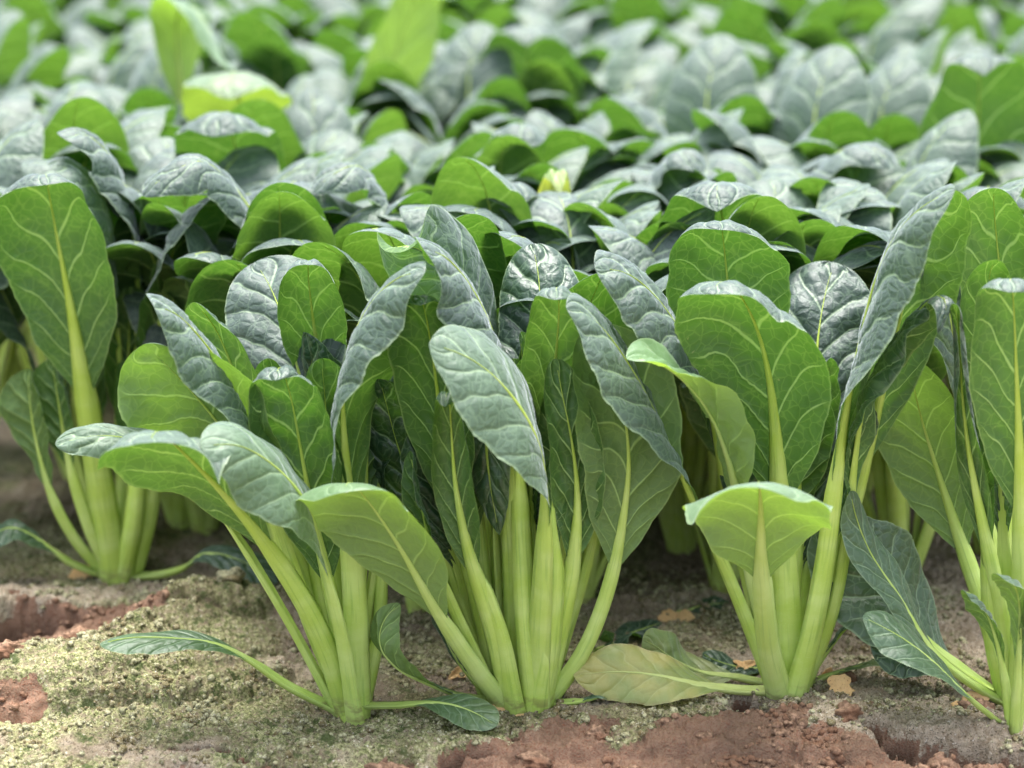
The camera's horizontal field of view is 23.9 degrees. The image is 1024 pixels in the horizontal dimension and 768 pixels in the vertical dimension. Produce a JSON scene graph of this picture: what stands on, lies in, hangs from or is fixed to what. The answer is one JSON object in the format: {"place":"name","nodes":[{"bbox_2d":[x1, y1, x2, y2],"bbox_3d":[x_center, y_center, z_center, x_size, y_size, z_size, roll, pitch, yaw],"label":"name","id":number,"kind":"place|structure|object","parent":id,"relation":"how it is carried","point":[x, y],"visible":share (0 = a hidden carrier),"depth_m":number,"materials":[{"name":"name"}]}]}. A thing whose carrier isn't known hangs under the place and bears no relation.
{"place":"outdoors","nodes":[
{"label":"outdoors","id":0,"kind":"place"},
{"bbox_2d":[0,325,1023,767],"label":"ground","id":1,"kind":"structure","parent":0,"point":[242,615],"depth_m":1.57,"materials":[{"name":"soil"}]},
{"bbox_2d":[0,321,31,378],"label":"leafy green plant","id":2,"kind":"object","parent":1,"relation":"on","point":[16,367],"visible":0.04,"depth_m":2.31,"materials":[{"name":"green plant"}]},
{"bbox_2d":[0,94,32,140],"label":"leafy green plant","id":3,"kind":"object","parent":1,"relation":"on","point":[16,111],"visible":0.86,"depth_m":2.18,"materials":[{"name":"green plant"}]},
{"bbox_2d":[1,83,39,109],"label":"leafy green plant","id":4,"kind":"object","parent":1,"relation":"on","point":[26,89],"visible":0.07,"depth_m":2.44,"materials":[{"name":"green plant"}]},
{"bbox_2d":[0,17,100,96],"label":"leafy green plant","id":5,"kind":"object","parent":1,"relation":"on","point":[22,58],"visible":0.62,"depth_m":2.56,"materials":[{"name":"green plant"}]},
{"bbox_2d":[0,0,122,46],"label":"leafy green plant","id":6,"kind":"object","parent":1,"relation":"on","point":[55,27],"visible":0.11,"depth_m":3.16,"materials":[{"name":"green plant"}]},
{"bbox_2d":[0,119,129,415],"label":"leafy green plant","id":7,"kind":"object","parent":1,"relation":"on","point":[21,143],"visible":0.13,"depth_m":1.87,"materials":[{"name":"green plant"}]},
{"bbox_2d":[0,0,144,19],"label":"leafy green plant","id":8,"kind":"object","parent":1,"relation":"on","point":[61,8],"visible":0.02,"depth_m":3.35,"materials":[{"name":"green plant"}]},
{"bbox_2d":[0,34,154,110],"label":"leafy green plant","id":9,"kind":"object","parent":1,"relation":"on","point":[120,72],"visible":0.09,"depth_m":2.57,"materials":[{"name":"green plant"}]},
{"bbox_2d":[7,97,165,480],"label":"leafy green plant","id":10,"kind":"object","parent":1,"relation":"on","point":[97,118],"visible":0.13,"depth_m":1.94,"materials":[{"name":"green plant"}]},
{"bbox_2d":[38,19,152,68],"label":"leafy green plant","id":11,"kind":"object","parent":1,"relation":"on","point":[138,29],"visible":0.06,"depth_m":2.98,"materials":[{"name":"green plant"}]},
{"bbox_2d":[26,81,176,365],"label":"leafy green plant","id":12,"kind":"object","parent":1,"relation":"on","point":[71,91],"visible":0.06,"depth_m":2.21,"materials":[{"name":"green plant"}]},
{"bbox_2d":[31,46,200,112],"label":"leafy green plant","id":13,"kind":"object","parent":1,"relation":"on","point":[149,88],"visible":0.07,"depth_m":2.37,"materials":[{"name":"green plant"}]},
{"bbox_2d":[33,62,237,130],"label":"leafy green plant","id":14,"kind":"object","parent":1,"relation":"on","point":[39,115],"visible":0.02,"depth_m":2.27,"materials":[{"name":"green plant"}]},
{"bbox_2d":[0,127,277,585],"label":"leafy green plant","id":15,"kind":"object","parent":1,"relation":"on","point":[57,264],"visible":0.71,"depth_m":1.75,"materials":[{"name":"green plant"}]},
{"bbox_2d":[66,15,230,59],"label":"leafy green plant","id":16,"kind":"object","parent":1,"relation":"on","point":[79,39],"visible":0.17,"depth_m":3.05,"materials":[{"name":"green plant"}]},
{"bbox_2d":[85,0,247,40],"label":"leafy green plant","id":17,"kind":"object","parent":1,"relation":"on","point":[125,19],"visible":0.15,"depth_m":3.18,"materials":[{"name":"green plant"}]},
{"bbox_2d":[21,148,317,534],"bbox_3d":[-0.232,-0.027,1.901,0.270,0.306,0.254,-10,18,-33],"label":"leafy green plant","id":18,"kind":"object","parent":1,"relation":"on","point":[124,255],"visible":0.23,"depth_m":1.79,"materials":[{"name":"green plant"}]},
{"bbox_2d":[0,137,346,528],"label":"leafy green plant","id":19,"kind":"object","parent":1,"relation":"on","point":[247,166],"visible":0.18,"depth_m":1.91,"materials":[{"name":"green plant"}]},
{"bbox_2d":[100,0,250,125],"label":"leafy green plant","id":20,"kind":"object","parent":1,"relation":"on","point":[182,32],"visible":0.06,"depth_m":2.31,"materials":[{"name":"green plant"}]},
{"bbox_2d":[124,112,336,194],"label":"leafy green plant","id":21,"kind":"object","parent":1,"relation":"on","point":[216,137],"visible":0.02,"depth_m":1.92,"materials":[{"name":"green plant"}]},
{"bbox_2d":[216,566,245,582],"bbox_3d":[-0.200,0.138,1.721,0.021,0.018,0.017,0,15,0],"label":"soil clod","id":22,"kind":"object","parent":1,"relation":"on","point":[236,574],"visible":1,"depth_m":1.72,"materials":[{"name":"beige soil"}]},
{"bbox_2d":[123,153,387,540],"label":"leafy green plant","id":23,"kind":"object","parent":1,"relation":"on","point":[282,223],"visible":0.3,"depth_m":1.69,"materials":[{"name":"green plant"}]},
{"bbox_2d":[140,182,371,321],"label":"leafy green plant","id":24,"kind":"object","parent":1,"relation":"on","point":[197,240],"visible":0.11,"depth_m":1.74,"materials":[{"name":"green plant"}]},
{"bbox_2d":[158,99,356,167],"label":"leafy green plant","id":25,"kind":"object","parent":1,"relation":"on","point":[266,114],"visible":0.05,"depth_m":2.05,"materials":[{"name":"green plant"}]},
{"bbox_2d":[213,0,324,16],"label":"leafy green plant","id":26,"kind":"object","parent":1,"relation":"on","point":[294,8],"visible":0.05,"depth_m":3.18,"materials":[{"name":"green plant"}]},
{"bbox_2d":[198,10,342,91],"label":"leafy green plant","id":27,"kind":"object","parent":1,"relation":"on","point":[261,46],"visible":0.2,"depth_m":2.64,"materials":[{"name":"green plant"}]},
{"bbox_2d":[181,71,367,133],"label":"leafy green plant","id":28,"kind":"object","parent":1,"relation":"on","point":[218,92],"visible":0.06,"depth_m":2.17,"materials":[{"name":"green plant"}]},
{"bbox_2d":[55,255,499,730],"bbox_3d":[-0.161,0.073,1.527,0.241,0.321,0.221,-7,16,-24],"label":"leafy green plant","id":29,"kind":"object","parent":1,"relation":"on","point":[251,417],"visible":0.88,"depth_m":1.51,"materials":[{"name":"green plant"}]},
{"bbox_2d":[207,0,391,44],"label":"leafy green plant","id":30,"kind":"object","parent":1,"relation":"on","point":[305,27],"visible":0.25,"depth_m":2.99,"materials":[{"name":"green plant"}]},
{"bbox_2d":[285,74,351,107],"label":"leafy green plant","id":31,"kind":"object","parent":1,"relation":"on","point":[297,86],"visible":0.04,"depth_m":2.53,"materials":[{"name":"green plant"}]},
{"bbox_2d":[242,129,430,202],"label":"leafy green plant","id":32,"kind":"object","parent":1,"relation":"on","point":[379,164],"visible":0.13,"depth_m":2.00,"materials":[{"name":"green plant"}]},
{"bbox_2d":[248,180,430,223],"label":"leafy green plant","id":33,"kind":"object","parent":1,"relation":"on","point":[336,209],"visible":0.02,"depth_m":1.77,"materials":[{"name":"green plant"}]},
{"bbox_2d":[213,162,494,255],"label":"leafy green plant","id":34,"kind":"object","parent":1,"relation":"on","point":[344,178],"visible":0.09,"depth_m":1.74,"materials":[{"name":"green plant"}]},
{"bbox_2d":[302,12,436,72],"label":"leafy green plant","id":35,"kind":"object","parent":1,"relation":"on","point":[337,42],"visible":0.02,"depth_m":2.85,"materials":[{"name":"green plant"}]},
{"bbox_2d":[285,86,454,185],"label":"leafy green plant","id":36,"kind":"object","parent":1,"relation":"on","point":[312,111],"visible":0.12,"depth_m":2.11,"materials":[{"name":"green plant"}]},
{"bbox_2d":[307,36,436,83],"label":"leafy green plant","id":37,"kind":"object","parent":1,"relation":"on","point":[350,62],"visible":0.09,"depth_m":2.61,"materials":[{"name":"green plant"}]},
{"bbox_2d":[357,109,408,143],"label":"leafy green plant","id":38,"kind":"object","parent":1,"relation":"on","point":[383,124],"visible":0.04,"depth_m":2.23,"materials":[{"name":"green plant"}]},
{"bbox_2d":[313,58,466,126],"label":"leafy green plant","id":39,"kind":"object","parent":1,"relation":"on","point":[339,87],"visible":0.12,"depth_m":2.48,"materials":[{"name":"green plant"}]},
{"bbox_2d":[344,0,462,136],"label":"leafy green plant","id":40,"kind":"object","parent":1,"relation":"on","point":[402,48],"visible":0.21,"depth_m":2.40,"materials":[{"name":"green plant"}]},
{"bbox_2d":[359,131,492,186],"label":"leafy green plant","id":41,"kind":"object","parent":1,"relation":"on","point":[473,145],"visible":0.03,"depth_m":2.09,"materials":[{"name":"green plant"}]},
{"bbox_2d":[292,214,569,613],"bbox_3d":[-0.065,0.019,1.710,0.225,0.319,0.210,-1,15,-5],"label":"leafy green plant","id":42,"kind":"object","parent":1,"relation":"on","point":[354,267],"visible":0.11,"depth_m":1.63,"materials":[{"name":"green plant"}]},
{"bbox_2d":[316,0,556,25],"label":"leafy green plant","id":43,"kind":"object","parent":1,"relation":"on","point":[465,12],"visible":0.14,"depth_m":3.01,"materials":[{"name":"green plant"}]},
{"bbox_2d":[296,204,578,716],"bbox_3d":[-0.048,0.061,1.533,0.115,0.341,0.242,12,19,39],"label":"leafy green plant","id":44,"kind":"object","parent":1,"relation":"on","point":[428,526],"visible":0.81,"depth_m":1.52,"materials":[{"name":"green plant"}]},
{"bbox_2d":[372,22,574,145],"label":"leafy green plant","id":45,"kind":"object","parent":1,"relation":"on","point":[491,73],"visible":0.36,"depth_m":2.37,"materials":[{"name":"green plant"}]},
{"bbox_2d":[387,163,572,204],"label":"leafy green plant","id":46,"kind":"object","parent":1,"relation":"on","point":[537,171],"visible":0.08,"depth_m":1.92,"materials":[{"name":"green plant"}]},
{"bbox_2d":[328,181,658,250],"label":"leafy green plant","id":47,"kind":"object","parent":1,"relation":"on","point":[527,192],"visible":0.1,"depth_m":1.76,"materials":[{"name":"green plant"}]},
{"bbox_2d":[0,590,1004,767],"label":"red soil crumbs","id":48,"kind":"object","parent":1,"relation":"on","point":[828,761],"visible":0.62,"depth_m":1.51,"materials":[{"name":"brown soil"}]},
{"bbox_2d":[408,95,610,161],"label":"leafy green plant","id":49,"kind":"object","parent":1,"relation":"on","point":[597,124],"visible":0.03,"depth_m":2.30,"materials":[{"name":"green plant"}]},
{"bbox_2d":[377,157,661,542],"bbox_3d":[0.002,-0.020,1.828,0.221,0.334,0.216,-2,15,-9],"label":"leafy green plant","id":50,"kind":"object","parent":1,"relation":"on","point":[464,185],"visible":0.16,"depth_m":1.74,"materials":[{"name":"green plant"}]},
{"bbox_2d":[434,5,616,61],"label":"leafy green plant","id":51,"kind":"object","parent":1,"relation":"on","point":[573,30],"visible":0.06,"depth_m":2.86,"materials":[{"name":"green plant"}]},
{"bbox_2d":[420,123,632,192],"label":"leafy green plant","id":52,"kind":"object","parent":1,"relation":"on","point":[509,152],"visible":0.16,"depth_m":1.94,"materials":[{"name":"green plant"}]},
{"bbox_2d":[396,169,660,274],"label":"leafy green plant","id":53,"kind":"object","parent":1,"relation":"on","point":[558,181],"visible":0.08,"depth_m":1.81,"materials":[{"name":"green plant"}]},
{"bbox_2d":[515,750,551,767],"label":"soil clod","id":54,"kind":"object","parent":1,"relation":"on","point":[535,759],"visible":1,"depth_m":1.49,"materials":[{"name":"brown soil"}]},
{"bbox_2d":[433,8,677,91],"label":"leafy green plant","id":55,"kind":"object","parent":1,"relation":"on","point":[534,18],"visible":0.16,"depth_m":2.78,"materials":[{"name":"green plant"}]},
{"bbox_2d":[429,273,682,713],"bbox_3d":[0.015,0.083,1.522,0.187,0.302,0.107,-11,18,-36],"label":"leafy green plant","id":56,"kind":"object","parent":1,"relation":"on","point":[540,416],"visible":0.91,"depth_m":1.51,"materials":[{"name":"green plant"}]},
{"bbox_2d":[399,191,714,603],"bbox_3d":[0.061,0.017,1.744,0.264,0.300,0.249,-8,17,-29],"label":"leafy green plant","id":57,"kind":"object","parent":1,"relation":"on","point":[549,206],"visible":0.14,"depth_m":1.74,"materials":[{"name":"green plant"}]},
{"bbox_2d":[477,26,642,126],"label":"leafy green plant","id":58,"kind":"object","parent":1,"relation":"on","point":[548,71],"visible":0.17,"depth_m":2.44,"materials":[{"name":"green plant"}]},
{"bbox_2d":[497,0,624,31],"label":"leafy green plant","id":59,"kind":"object","parent":1,"relation":"on","point":[565,9],"visible":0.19,"depth_m":3.09,"materials":[{"name":"green plant"}]},
{"bbox_2d":[471,109,743,191],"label":"leafy green plant","id":60,"kind":"object","parent":1,"relation":"on","point":[561,138],"visible":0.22,"depth_m":2.09,"materials":[{"name":"green plant"}]},
{"bbox_2d":[568,91,662,142],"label":"leafy green plant","id":61,"kind":"object","parent":1,"relation":"on","point":[594,108],"visible":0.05,"depth_m":2.40,"materials":[{"name":"green plant"}]},
{"bbox_2d":[560,29,678,113],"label":"leafy green plant","id":62,"kind":"object","parent":1,"relation":"on","point":[627,73],"visible":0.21,"depth_m":2.55,"materials":[{"name":"green plant"}]},
{"bbox_2d":[584,13,661,50],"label":"leafy green plant","id":63,"kind":"object","parent":1,"relation":"on","point":[602,25],"visible":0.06,"depth_m":3.04,"materials":[{"name":"green plant"}]},
{"bbox_2d":[592,619,661,651],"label":"fallen leaf","id":64,"kind":"object","parent":1,"relation":"on","point":[639,628],"visible":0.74,"depth_m":1.69,"materials":[{"name":"green plant"}]},
{"bbox_2d":[574,0,727,28],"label":"leafy green plant","id":65,"kind":"object","parent":1,"relation":"on","point":[661,13],"visible":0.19,"depth_m":3.12,"materials":[{"name":"green plant"}]},
{"bbox_2d":[601,148,736,215],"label":"leafy green plant","id":66,"kind":"object","parent":1,"relation":"on","point":[690,159],"visible":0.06,"depth_m":1.86,"materials":[{"name":"green plant"}]},
{"bbox_2d":[638,18,702,65],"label":"leafy green plant","id":67,"kind":"object","parent":1,"relation":"on","point":[694,25],"visible":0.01,"depth_m":2.93,"materials":[{"name":"green plant"}]},
{"bbox_2d":[639,10,711,52],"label":"leafy green plant","id":68,"kind":"object","parent":1,"relation":"on","point":[656,29],"visible":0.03,"depth_m":3.02,"materials":[{"name":"green plant"}]},
{"bbox_2d":[658,609,694,621],"bbox_3d":[0.117,0.165,1.717,0.027,0.009,0.010,0,15,0],"label":"dry leaf fragment","id":69,"kind":"object","parent":1,"relation":"on","point":[684,614],"visible":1,"depth_m":1.72,"materials":[{"name":"brown plant"}]},
{"bbox_2d":[499,167,869,554],"bbox_3d":[0.145,-0.004,1.827,0.274,0.304,0.214,-13,20,-41],"label":"leafy green plant","id":70,"kind":"object","parent":1,"relation":"on","point":[679,534],"visible":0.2,"depth_m":1.84,"materials":[{"name":"green plant"}]},
{"bbox_2d":[600,34,774,154],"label":"leafy green plant","id":71,"kind":"object","parent":1,"relation":"on","point":[715,73],"visible":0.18,"depth_m":2.27,"materials":[{"name":"green plant"}]},
{"bbox_2d":[573,143,802,196],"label":"leafy green plant","id":72,"kind":"object","parent":1,"relation":"on","point":[587,178],"visible":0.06,"depth_m":2.08,"materials":[{"name":"green plant"}]},
{"bbox_2d":[676,596,727,612],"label":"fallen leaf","id":73,"kind":"object","parent":1,"relation":"on","point":[719,603],"visible":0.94,"depth_m":1.75,"materials":[{"name":"green plant"}]},
{"bbox_2d":[702,650,758,674],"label":"fallen leaf","id":74,"kind":"object","parent":1,"relation":"on","point":[721,659],"visible":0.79,"depth_m":1.62,"materials":[{"name":"green plant"}]},
{"bbox_2d":[588,179,891,282],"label":"leafy green plant","id":75,"kind":"object","parent":1,"relation":"on","point":[638,253],"visible":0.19,"depth_m":1.70,"materials":[{"name":"green plant"}]},
{"bbox_2d":[663,0,871,82],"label":"leafy green plant","id":76,"kind":"object","parent":1,"relation":"on","point":[819,25],"visible":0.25,"depth_m":2.83,"materials":[{"name":"green plant"}]},
{"bbox_2d":[645,181,890,593],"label":"leafy green plant","id":77,"kind":"object","parent":1,"relation":"on","point":[768,218],"visible":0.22,"depth_m":1.68,"materials":[{"name":"green plant"}]},
{"bbox_2d":[566,184,971,705],"bbox_3d":[0.172,0.051,1.520,0.256,0.368,0.197,-13,19,-40],"label":"leafy green plant","id":78,"kind":"object","parent":1,"relation":"on","point":[800,383],"visible":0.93,"depth_m":1.51,"materials":[{"name":"green plant"}]},
{"bbox_2d":[708,142,897,184],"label":"leafy green plant","id":79,"kind":"object","parent":1,"relation":"on","point":[744,170],"visible":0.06,"depth_m":1.91,"materials":[{"name":"green plant"}]},
{"bbox_2d":[692,45,919,170],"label":"leafy green plant","id":80,"kind":"object","parent":1,"relation":"on","point":[823,110],"visible":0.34,"depth_m":2.16,"materials":[{"name":"green plant"}]},
{"bbox_2d":[632,158,984,214],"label":"leafy green plant","id":81,"kind":"object","parent":1,"relation":"on","point":[894,184],"visible":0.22,"depth_m":1.89,"materials":[{"name":"green plant"}]},
{"bbox_2d":[663,161,956,507],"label":"leafy green plant","id":82,"kind":"object","parent":1,"relation":"on","point":[931,181],"visible":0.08,"depth_m":1.77,"materials":[{"name":"green plant"}]},
{"bbox_2d":[727,0,943,35],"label":"leafy green plant","id":83,"kind":"object","parent":1,"relation":"on","point":[781,16],"visible":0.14,"depth_m":2.97,"materials":[{"name":"green plant"}]},
{"bbox_2d":[827,674,854,695],"bbox_3d":[0.213,0.197,1.568,0.018,0.013,0.017,0,15,0],"label":"dry leaf fragment","id":84,"kind":"object","parent":1,"relation":"on","point":[840,683],"visible":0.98,"depth_m":1.57,"materials":[{"name":"beige plant"}]},
{"bbox_2d":[834,700,863,722],"bbox_3d":[0.212,0.207,1.525,0.017,0.018,0.020,13,19,40],"label":"soil clod","id":85,"kind":"object","parent":1,"relation":"on","point":[846,710],"visible":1,"depth_m":1.52,"materials":[{"name":"brown soil"}]},
{"bbox_2d":[766,50,932,109],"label":"leafy green plant","id":86,"kind":"object","parent":1,"relation":"on","point":[791,64],"visible":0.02,"depth_m":2.51,"materials":[{"name":"green plant"}]},
{"bbox_2d":[769,55,930,152],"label":"leafy green plant","id":87,"kind":"object","parent":1,"relation":"on","point":[900,95],"visible":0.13,"depth_m":2.26,"materials":[{"name":"green plant"}]},
{"bbox_2d":[739,0,976,78],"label":"leafy green plant","id":88,"kind":"object","parent":1,"relation":"on","point":[894,30],"visible":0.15,"depth_m":2.71,"materials":[{"name":"green plant"}]},
{"bbox_2d":[757,27,1013,105],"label":"leafy green plant","id":89,"kind":"object","parent":1,"relation":"on","point":[928,54],"visible":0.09,"depth_m":2.56,"materials":[{"name":"green plant"}]},
{"bbox_2d":[749,109,1023,187],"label":"leafy green plant","id":90,"kind":"object","parent":1,"relation":"on","point":[953,138],"visible":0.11,"depth_m":2.01,"materials":[{"name":"green plant"}]},
{"bbox_2d":[805,178,1023,564],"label":"leafy green plant","id":91,"kind":"object","parent":1,"relation":"on","point":[893,506],"visible":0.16,"depth_m":1.74,"materials":[{"name":"green plant"}]},
{"bbox_2d":[807,188,1023,706],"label":"leafy green plant","id":92,"kind":"object","parent":1,"relation":"on","point":[955,464],"visible":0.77,"depth_m":1.55,"materials":[{"name":"green plant"}]},
{"bbox_2d":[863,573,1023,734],"bbox_3d":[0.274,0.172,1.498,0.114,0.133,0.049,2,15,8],"label":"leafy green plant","id":93,"kind":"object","parent":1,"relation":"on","point":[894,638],"visible":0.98,"depth_m":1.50,"materials":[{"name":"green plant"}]},
{"bbox_2d":[915,3,1001,47],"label":"leafy green plant","id":94,"kind":"object","parent":1,"relation":"on","point":[961,18],"visible":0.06,"depth_m":2.99,"materials":[{"name":"green plant"}]},
{"bbox_2d":[947,29,972,49],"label":"leafy green plant","id":95,"kind":"object","parent":1,"relation":"on","point":[963,41],"visible":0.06,"depth_m":2.87,"materials":[{"name":"green plant"}]},
{"bbox_2d":[919,54,1023,397],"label":"leafy green plant","id":96,"kind":"object","parent":1,"relation":"on","point":[987,90],"visible":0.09,"depth_m":2.08,"materials":[{"name":"green plant"}]},
{"bbox_2d":[941,30,1023,72],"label":"leafy green plant","id":97,"kind":"object","parent":1,"relation":"on","point":[1016,48],"visible":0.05,"depth_m":2.77,"materials":[{"name":"green plant"}]},
{"bbox_2d":[961,186,1023,554],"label":"leafy green plant","id":98,"kind":"object","parent":1,"relation":"on","point":[968,194],"visible":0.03,"depth_m":1.75,"materials":[{"name":"green plant"}]},
{"bbox_2d":[973,39,1012,56],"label":"leafy green plant","id":99,"kind":"object","parent":1,"relation":"on","point":[1000,47],"visible":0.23,"depth_m":2.90,"materials":[{"name":"green plant"}]},
{"bbox_2d":[972,0,1023,18],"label":"leafy green plant","id":100,"kind":"object","parent":1,"relation":"on","point":[1001,11],"visible":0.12,"depth_m":3.27,"materials":[{"name":"green plant"}]},
{"bbox_2d":[982,141,1023,198],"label":"leafy green plant","id":101,"kind":"object","parent":1,"relation":"on","point":[1017,147],"visible":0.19,"depth_m":2.06,"materials":[{"name":"green plant"}]},
{"bbox_2d":[1000,6,1023,39],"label":"leafy green plant","id":102,"kind":"object","parent":1,"relation":"on","point":[1012,26],"visible":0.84,"depth_m":3.02,"materials":[{"name":"green plant"}]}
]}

